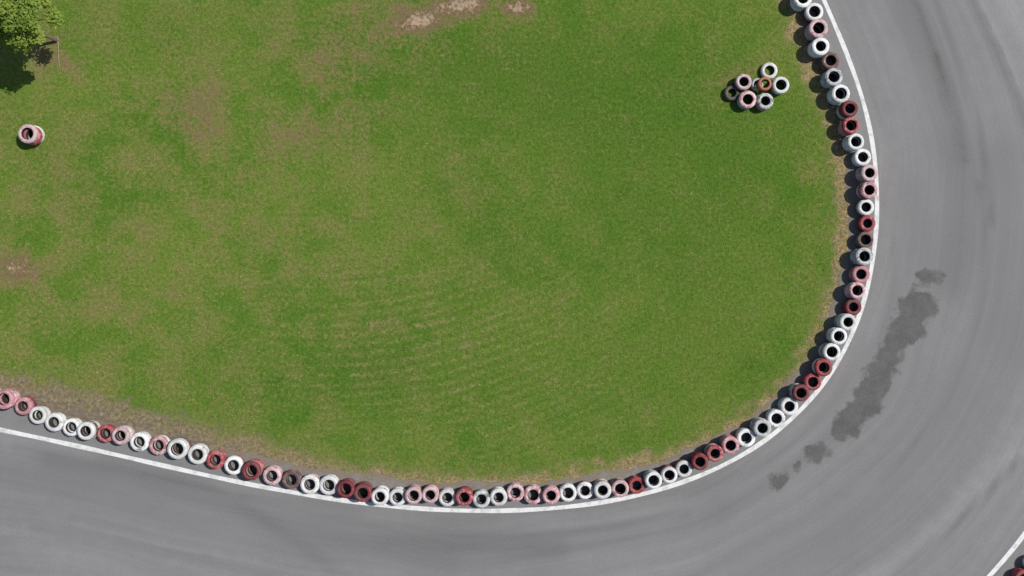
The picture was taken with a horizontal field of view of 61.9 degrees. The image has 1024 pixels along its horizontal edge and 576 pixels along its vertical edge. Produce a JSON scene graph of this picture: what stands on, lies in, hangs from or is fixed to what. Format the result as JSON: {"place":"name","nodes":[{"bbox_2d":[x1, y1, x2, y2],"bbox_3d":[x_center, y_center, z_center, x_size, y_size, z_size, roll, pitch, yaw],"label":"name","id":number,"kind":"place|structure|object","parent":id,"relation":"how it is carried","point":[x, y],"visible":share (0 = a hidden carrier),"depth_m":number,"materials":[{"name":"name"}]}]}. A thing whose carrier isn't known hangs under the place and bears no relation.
{"place":"outdoors","nodes":[
{"label":"outdoors","id":0,"kind":"place"},
{"bbox_2d":[0,0,848,482],"bbox_3d":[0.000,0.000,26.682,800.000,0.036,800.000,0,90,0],"label":"ground","id":1,"kind":"structure","parent":0,"point":[390,22],"depth_m":26.70,"materials":[{"name":"green plant"}]},
{"bbox_2d":[0,388,20,408],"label":"tyre stack","id":2,"kind":"object","parent":1,"relation":"on","point":[13,394],"visible":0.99,"depth_m":26.33,"materials":[{"name":"pink rubber"}]},
{"bbox_2d":[15,396,36,414],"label":"tyre stack","id":3,"kind":"object","parent":1,"relation":"on","point":[21,409],"visible":0.99,"depth_m":26.38,"materials":[{"name":"pink rubber"}]},
{"bbox_2d":[18,124,44,144],"bbox_3d":[-14.853,-4.738,26.431,0.625,0.496,0.638,0,90,0],"label":"tyre stack","id":4,"kind":"object","parent":1,"relation":"on","point":[25,131],"visible":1,"depth_m":26.31,"materials":[{"name":"pink rubber"}]},
{"bbox_2d":[0,0,63,55],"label":"tree","id":5,"kind":"object","parent":1,"relation":"on","point":[20,31],"visible":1,"depth_m":23.93,"materials":[{"name":"green plant"}]},
{"bbox_2d":[54,36,59,67],"bbox_3d":[-14.195,-7.362,26.664,0.167,0.042,0.977,0,90,0],"label":"fallen branch","id":6,"kind":"object","parent":1,"relation":"on","point":[58,51],"visible":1,"depth_m":26.65,"materials":[{"name":"brown wood"}]},
{"bbox_2d":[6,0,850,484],"bbox_3d":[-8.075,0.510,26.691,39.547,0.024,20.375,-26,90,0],"label":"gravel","id":7,"kind":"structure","parent":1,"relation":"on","point":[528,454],"depth_m":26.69,"materials":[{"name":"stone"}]},
{"bbox_2d":[724,86,738,100],"bbox_3d":[6.832,-6.062,26.613,0.470,0.165,0.470,0,90,0],"label":"single tyre","id":8,"kind":"object","parent":1,"relation":"on","point":[734,89],"visible":1,"depth_m":26.54,"materials":[{"name":"grey rubber"}]},
{"bbox_2d":[734,74,751,91],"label":"tyre stack","id":9,"kind":"object","parent":1,"relation":"on","point":[746,78],"visible":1,"depth_m":26.38,"materials":[{"name":"rubber"}]},
{"bbox_2d":[737,91,755,109],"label":"tyre stack","id":10,"kind":"object","parent":1,"relation":"on","point":[742,104],"visible":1,"depth_m":26.37,"materials":[{"name":"rubber"}]},
{"bbox_2d":[751,78,763,90],"bbox_3d":[7.628,-6.336,26.609,0.389,0.165,0.389,0,90,0],"label":"single tyre","id":11,"kind":"object","parent":1,"relation":"on","point":[753,87],"visible":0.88,"depth_m":26.53,"materials":[{"name":"white rubber"}]},
{"bbox_2d":[757,77,771,90],"bbox_3d":[7.809,-6.309,26.441,0.430,0.165,0.430,0,90,0],"label":"single tyre","id":12,"kind":"object","parent":11,"relation":"on","point":[760,87],"visible":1,"depth_m":26.37,"materials":[{"name":"orange rubber"}]},
{"bbox_2d":[755,93,772,110],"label":"tyre stack","id":13,"kind":"object","parent":1,"relation":"on","point":[767,97],"visible":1,"depth_m":26.37,"materials":[{"name":"white rubber"}]},
{"bbox_2d":[760,62,777,78],"bbox_3d":[8.000,-6.758,26.608,0.520,0.165,0.520,0,90,0],"label":"single tyre","id":14,"kind":"object","parent":1,"relation":"on","point":[772,66],"visible":0.99,"depth_m":26.53,"materials":[{"name":"white rubber"}]},
{"bbox_2d":[771,77,788,94],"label":"tyre stack","id":15,"kind":"object","parent":1,"relation":"on","point":[784,81],"visible":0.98,"depth_m":26.37,"materials":[{"name":"white rubber"}]},
{"bbox_2d":[0,0,1023,575],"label":"road","id":16,"kind":"structure","parent":0,"point":[894,446],"depth_m":26.69,"materials":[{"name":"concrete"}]},
{"bbox_2d":[29,406,50,423],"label":"tyre stack","id":17,"kind":"object","parent":16,"relation":"on","point":[34,417],"visible":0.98,"depth_m":26.38,"materials":[{"name":"white rubber"}]},
{"bbox_2d":[45,412,66,431],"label":"tyre stack","id":18,"kind":"object","parent":16,"relation":"on","point":[49,422],"visible":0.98,"depth_m":26.37,"materials":[{"name":"white rubber"}]},
{"bbox_2d":[62,417,82,435],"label":"tyre stack","id":19,"kind":"object","parent":16,"relation":"on","point":[68,430],"visible":0.85,"depth_m":26.38,"materials":[{"name":"white rubber"}]},
{"bbox_2d":[77,420,100,439],"bbox_3d":[-13.084,4.389,26.444,0.558,0.496,0.566,0,90,0],"label":"tyre stack","id":20,"kind":"object","parent":16,"relation":"on","point":[83,433],"visible":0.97,"depth_m":26.23,"materials":[{"name":"white rubber"}]},
{"bbox_2d":[97,424,115,441],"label":"tyre stack","id":21,"kind":"object","parent":16,"relation":"on","point":[102,436],"visible":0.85,"depth_m":26.37,"materials":[{"name":"red rubber"}]},
{"bbox_2d":[112,425,134,444],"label":"tyre stack","id":22,"kind":"object","parent":16,"relation":"on","point":[118,438],"visible":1,"depth_m":26.23,"materials":[{"name":"pink rubber"}]},
{"bbox_2d":[130,431,151,450],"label":"tyre stack","id":23,"kind":"object","parent":16,"relation":"on","point":[135,444],"visible":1,"depth_m":26.37,"materials":[{"name":"white rubber"}]},
{"bbox_2d":[149,435,170,454],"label":"tyre stack","id":24,"kind":"object","parent":16,"relation":"on","point":[154,448],"visible":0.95,"depth_m":26.37,"materials":[{"name":"pink rubber"}]},
{"bbox_2d":[167,438,191,458],"bbox_3d":[-10.277,4.947,26.444,0.623,0.496,0.622,0,90,0],"label":"tyre stack","id":25,"kind":"object","parent":16,"relation":"on","point":[173,451],"visible":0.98,"depth_m":26.22,"materials":[{"name":"white rubber"}]},
{"bbox_2d":[188,443,209,463],"bbox_3d":[-9.715,5.142,26.527,0.622,0.330,0.615,0,90,0],"label":"tyre stack","id":26,"kind":"object","parent":16,"relation":"on","point":[194,458],"visible":0.97,"depth_m":26.37,"materials":[{"name":"white rubber"}]},
{"bbox_2d":[206,450,226,468],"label":"tyre stack","id":27,"kind":"object","parent":16,"relation":"on","point":[212,463],"visible":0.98,"depth_m":26.37,"materials":[{"name":"red rubber"}]},
{"bbox_2d":[224,455,244,474],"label":"tyre stack","id":28,"kind":"object","parent":16,"relation":"on","point":[229,469],"visible":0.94,"depth_m":26.37,"materials":[{"name":"white rubber"}]},
{"bbox_2d":[242,459,264,479],"bbox_3d":[-8.005,5.615,26.444,0.594,0.496,0.593,0,90,0],"label":"tyre stack","id":29,"kind":"object","parent":16,"relation":"on","point":[248,473],"visible":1,"depth_m":26.24,"materials":[{"name":"red rubber"}]},
{"bbox_2d":[263,465,282,484],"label":"tyre stack","id":30,"kind":"object","parent":16,"relation":"on","point":[268,479],"visible":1,"depth_m":26.37,"materials":[{"name":"rubber"}]},
{"bbox_2d":[282,469,301,488],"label":"tyre stack","id":31,"kind":"object","parent":16,"relation":"on","point":[287,483],"visible":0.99,"depth_m":26.37,"materials":[{"name":"brown rubber"}]},
{"bbox_2d":[300,473,320,493],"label":"tyre stack","id":32,"kind":"object","parent":16,"relation":"on","point":[306,488],"visible":0.98,"depth_m":26.37,"materials":[{"name":"white rubber"}]},
{"bbox_2d":[319,474,339,494],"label":"tyre stack","id":33,"kind":"object","parent":16,"relation":"on","point":[324,489],"visible":0.94,"depth_m":26.37,"materials":[{"name":"white rubber"}]},
{"bbox_2d":[337,478,356,497],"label":"tyre stack","id":34,"kind":"object","parent":16,"relation":"on","point":[342,491],"visible":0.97,"depth_m":26.21,"materials":[{"name":"red rubber"}]},
{"bbox_2d":[354,481,372,501],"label":"tyre stack","id":35,"kind":"object","parent":16,"relation":"on","point":[367,486],"visible":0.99,"depth_m":26.21,"materials":[{"name":"red rubber"}]},
{"bbox_2d":[371,485,389,505],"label":"tyre stack","id":36,"kind":"object","parent":16,"relation":"on","point":[377,499],"visible":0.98,"depth_m":26.21,"materials":[{"name":"white rubber"}]},
{"bbox_2d":[389,486,405,505],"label":"tyre stack","id":37,"kind":"object","parent":16,"relation":"on","point":[393,499],"visible":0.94,"depth_m":26.37,"materials":[{"name":"white rubber"}]},
{"bbox_2d":[405,484,422,503],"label":"tyre stack","id":38,"kind":"object","parent":16,"relation":"on","point":[410,498],"visible":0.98,"depth_m":26.21,"materials":[{"name":"pink rubber"}]},
{"bbox_2d":[422,484,438,502],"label":"tyre stack","id":39,"kind":"object","parent":16,"relation":"on","point":[434,488],"visible":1,"depth_m":26.20,"materials":[{"name":"pink rubber"}]},
{"bbox_2d":[0,0,878,512],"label":"painted line","id":40,"kind":"object","parent":16,"relation":"on","point":[598,502],"visible":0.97,"depth_m":26.69,"materials":[{"name":"paint"}]},
{"bbox_2d":[439,487,455,505],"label":"tyre stack","id":41,"kind":"object","parent":16,"relation":"on","point":[445,502],"visible":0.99,"depth_m":26.37,"materials":[{"name":"white rubber"}]},
{"bbox_2d":[455,486,473,505],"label":"tyre stack","id":42,"kind":"object","parent":16,"relation":"on","point":[460,500],"visible":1,"depth_m":26.21,"materials":[{"name":"red rubber"}]},
{"bbox_2d":[473,489,489,507],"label":"tyre stack","id":43,"kind":"object","parent":16,"relation":"on","point":[481,504],"visible":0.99,"depth_m":26.37,"materials":[{"name":"white rubber"}]},
{"bbox_2d":[490,486,506,505],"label":"tyre stack","id":44,"kind":"object","parent":16,"relation":"on","point":[502,491],"visible":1,"depth_m":26.37,"materials":[{"name":"white rubber"}]},
{"bbox_2d":[506,482,523,501],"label":"tyre stack","id":45,"kind":"object","parent":16,"relation":"on","point":[516,497],"visible":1,"depth_m":26.37,"materials":[{"name":"pink rubber"}]},
{"bbox_2d":[524,484,541,503],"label":"tyre stack","id":46,"kind":"object","parent":16,"relation":"on","point":[527,498],"visible":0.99,"depth_m":26.37,"materials":[{"name":"pink rubber"}]},
{"bbox_2d":[542,484,559,503],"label":"tyre stack","id":47,"kind":"object","parent":16,"relation":"on","point":[547,498],"visible":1,"depth_m":26.20,"materials":[{"name":"pink rubber"}]},
{"bbox_2d":[559,483,576,501],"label":"tyre stack","id":48,"kind":"object","parent":16,"relation":"on","point":[572,496],"visible":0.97,"depth_m":26.37,"materials":[{"name":"white rubber"}]},
{"bbox_2d":[576,481,593,498],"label":"tyre stack","id":49,"kind":"object","parent":16,"relation":"on","point":[580,485],"visible":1,"depth_m":26.37,"materials":[{"name":"white rubber"}]},
{"bbox_2d":[593,479,611,498],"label":"tyre stack","id":50,"kind":"object","parent":16,"relation":"on","point":[606,493],"visible":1,"depth_m":26.20,"materials":[{"name":"white rubber"}]},
{"bbox_2d":[610,478,628,496],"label":"tyre stack","id":51,"kind":"object","parent":16,"relation":"on","point":[623,491],"visible":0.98,"depth_m":26.21,"materials":[{"name":"rubber"}]},
{"bbox_2d":[627,475,644,493],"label":"tyre stack","id":52,"kind":"object","parent":16,"relation":"on","point":[631,480],"visible":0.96,"depth_m":26.37,"materials":[{"name":"red rubber"}]},
{"bbox_2d":[643,470,661,488],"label":"tyre stack","id":53,"kind":"object","parent":16,"relation":"on","point":[656,483],"visible":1,"depth_m":26.21,"materials":[{"name":"white rubber"}]},
{"bbox_2d":[659,464,676,482],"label":"tyre stack","id":54,"kind":"object","parent":16,"relation":"on","point":[672,478],"visible":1,"depth_m":26.21,"materials":[{"name":"white rubber"}]},
{"bbox_2d":[674,459,691,476],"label":"tyre stack","id":55,"kind":"object","parent":16,"relation":"on","point":[678,464],"visible":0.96,"depth_m":26.37,"materials":[{"name":"white rubber"}]},
{"bbox_2d":[689,451,708,469],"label":"tyre stack","id":56,"kind":"object","parent":16,"relation":"on","point":[702,464],"visible":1,"depth_m":26.21,"materials":[{"name":"red rubber"}]},
{"bbox_2d":[704,443,723,461],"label":"tyre stack","id":57,"kind":"object","parent":16,"relation":"on","point":[717,456],"visible":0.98,"depth_m":26.21,"materials":[{"name":"red rubber"}]},
{"bbox_2d":[719,434,738,453],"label":"tyre stack","id":58,"kind":"object","parent":16,"relation":"on","point":[733,448],"visible":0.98,"depth_m":26.21,"materials":[{"name":"pink rubber"}]},
{"bbox_2d":[735,427,754,446],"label":"tyre stack","id":59,"kind":"object","parent":16,"relation":"on","point":[749,441],"visible":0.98,"depth_m":26.37,"materials":[{"name":"white rubber"}]},
{"bbox_2d":[749,417,770,436],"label":"tyre stack","id":60,"kind":"object","parent":16,"relation":"on","point":[764,431],"visible":1,"depth_m":26.21,"materials":[{"name":"white rubber"}]},
{"bbox_2d":[765,408,784,426],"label":"tyre stack","id":61,"kind":"object","parent":16,"relation":"on","point":[780,421],"visible":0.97,"depth_m":26.37,"materials":[{"name":"white rubber"}]},
{"bbox_2d":[778,397,797,414],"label":"tyre stack","id":62,"kind":"object","parent":16,"relation":"on","point":[783,401],"visible":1,"depth_m":26.37,"materials":[{"name":"white rubber"}]},
{"bbox_2d":[789,383,809,400],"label":"tyre stack","id":63,"kind":"object","parent":16,"relation":"on","point":[803,395],"visible":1,"depth_m":26.21,"materials":[{"name":"red rubber"}]},
{"bbox_2d":[790,0,811,11],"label":"tyre stack","id":64,"kind":"object","parent":16,"relation":"on","point":[796,5],"visible":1,"depth_m":26.27,"materials":[{"name":"white rubber"}]},
{"bbox_2d":[802,373,820,390],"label":"tyre stack","id":65,"kind":"object","parent":16,"relation":"on","point":[816,385],"visible":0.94,"depth_m":26.37,"materials":[{"name":"red rubber"}]},
{"bbox_2d":[803,3,822,22],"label":"tyre stack","id":66,"kind":"object","parent":16,"relation":"on","point":[817,8],"visible":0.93,"depth_m":26.38,"materials":[{"name":"white rubber"}]},
{"bbox_2d":[804,19,827,40],"bbox_3d":[9.409,-7.978,26.444,0.596,0.496,0.598,0,90,0],"label":"tyre stack","id":67,"kind":"object","parent":16,"relation":"on","point":[820,26],"visible":0.96,"depth_m":26.22,"materials":[{"name":"pink rubber"}]},
{"bbox_2d":[807,37,828,57],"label":"tyre stack","id":68,"kind":"object","parent":16,"relation":"on","point":[813,51],"visible":1,"depth_m":26.22,"materials":[{"name":"white rubber"}]},
{"bbox_2d":[811,358,832,375],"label":"tyre stack","id":69,"kind":"object","parent":16,"relation":"on","point":[826,370],"visible":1,"depth_m":26.21,"materials":[{"name":"red rubber"}]},
{"bbox_2d":[818,342,839,360],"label":"tyre stack","id":70,"kind":"object","parent":16,"relation":"on","point":[834,354],"visible":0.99,"depth_m":26.22,"materials":[{"name":"white rubber"}]},
{"bbox_2d":[819,52,839,70],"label":"tyre stack","id":71,"kind":"object","parent":16,"relation":"on","point":[833,57],"visible":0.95,"depth_m":26.37,"materials":[{"name":"brown rubber"}]},
{"bbox_2d":[820,68,842,88],"bbox_3d":[9.880,-6.480,26.444,0.558,0.496,0.560,0,90,0],"label":"tyre stack","id":72,"kind":"object","parent":16,"relation":"on","point":[835,74],"visible":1,"depth_m":26.26,"materials":[{"name":"white rubber"}]},
{"bbox_2d":[825,327,846,344],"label":"tyre stack","id":73,"kind":"object","parent":16,"relation":"on","point":[841,338],"visible":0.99,"depth_m":26.24,"materials":[{"name":"white rubber"}]},
{"bbox_2d":[827,84,849,104],"bbox_3d":[10.092,-5.971,26.444,0.570,0.496,0.572,0,90,0],"label":"tyre stack","id":74,"kind":"object","parent":16,"relation":"on","point":[842,90],"visible":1,"depth_m":26.24,"materials":[{"name":"white rubber"}]},
{"bbox_2d":[834,313,855,330],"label":"tyre stack","id":75,"kind":"object","parent":16,"relation":"on","point":[849,318],"visible":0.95,"depth_m":26.21,"materials":[{"name":"white rubber"}]},
{"bbox_2d":[836,100,857,119],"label":"tyre stack","id":76,"kind":"object","parent":16,"relation":"on","point":[843,114],"visible":0.97,"depth_m":26.24,"materials":[{"name":"red rubber"}]},
{"bbox_2d":[838,117,858,135],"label":"tyre stack","id":77,"kind":"object","parent":16,"relation":"on","point":[852,123],"visible":1,"depth_m":26.26,"materials":[{"name":"red rubber"}]},
{"bbox_2d":[841,299,861,314],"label":"tyre stack","id":78,"kind":"object","parent":16,"relation":"on","point":[856,303],"visible":0.95,"depth_m":26.37,"materials":[{"name":"red rubber"}]},
{"bbox_2d":[842,133,863,151],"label":"tyre stack","id":79,"kind":"object","parent":16,"relation":"on","point":[857,139],"visible":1,"depth_m":26.30,"materials":[{"name":"white rubber"}]},
{"bbox_2d":[844,282,864,298],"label":"tyre stack","id":80,"kind":"object","parent":16,"relation":"on","point":[860,290],"visible":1,"depth_m":26.26,"materials":[{"name":"rubber"}]},
{"bbox_2d":[848,265,869,282],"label":"tyre stack","id":81,"kind":"object","parent":16,"relation":"on","point":[864,270],"visible":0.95,"depth_m":26.37,"materials":[{"name":"pink rubber"}]},
{"bbox_2d":[851,149,870,166],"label":"tyre stack","id":82,"kind":"object","parent":16,"relation":"on","point":[865,154],"visible":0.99,"depth_m":26.37,"materials":[{"name":"white rubber"}]},
{"bbox_2d":[850,247,872,265],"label":"tyre stack","id":83,"kind":"object","parent":16,"relation":"on","point":[867,254],"visible":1,"depth_m":26.23,"materials":[{"name":"white rubber"}]},
{"bbox_2d":[854,232,873,247],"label":"tyre stack","id":84,"kind":"object","parent":16,"relation":"on","point":[868,236],"visible":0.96,"depth_m":26.38,"materials":[{"name":"rubber"}]},
{"bbox_2d":[855,199,873,215],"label":"tyre stack","id":85,"kind":"object","parent":16,"relation":"on","point":[869,204],"visible":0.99,"depth_m":26.37,"materials":[{"name":"white rubber"}]},
{"bbox_2d":[856,215,874,231],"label":"tyre stack","id":86,"kind":"object","parent":16,"relation":"on","point":[861,227],"visible":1,"depth_m":26.38,"materials":[{"name":"red rubber"}]},
{"bbox_2d":[855,165,877,181],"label":"tyre stack","id":87,"kind":"object","parent":16,"relation":"on","point":[871,170],"visible":1,"depth_m":26.22,"materials":[{"name":"pink rubber"}]},
{"bbox_2d":[856,182,876,198],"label":"tyre stack","id":88,"kind":"object","parent":16,"relation":"on","point":[871,187],"visible":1,"depth_m":26.23,"materials":[{"name":"pink rubber"}]},
{"bbox_2d":[987,531,1023,575],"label":"painted line","id":89,"kind":"object","parent":16,"relation":"on","point":[1007,555],"visible":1,"depth_m":26.69,"materials":[{"name":"paint"}]},
{"bbox_2d":[1010,567,1023,575],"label":"tyre stack","id":90,"kind":"object","parent":16,"relation":"on","point":[1018,571],"visible":1,"depth_m":26.46,"materials":[{"name":"red rubber"}]}
]}

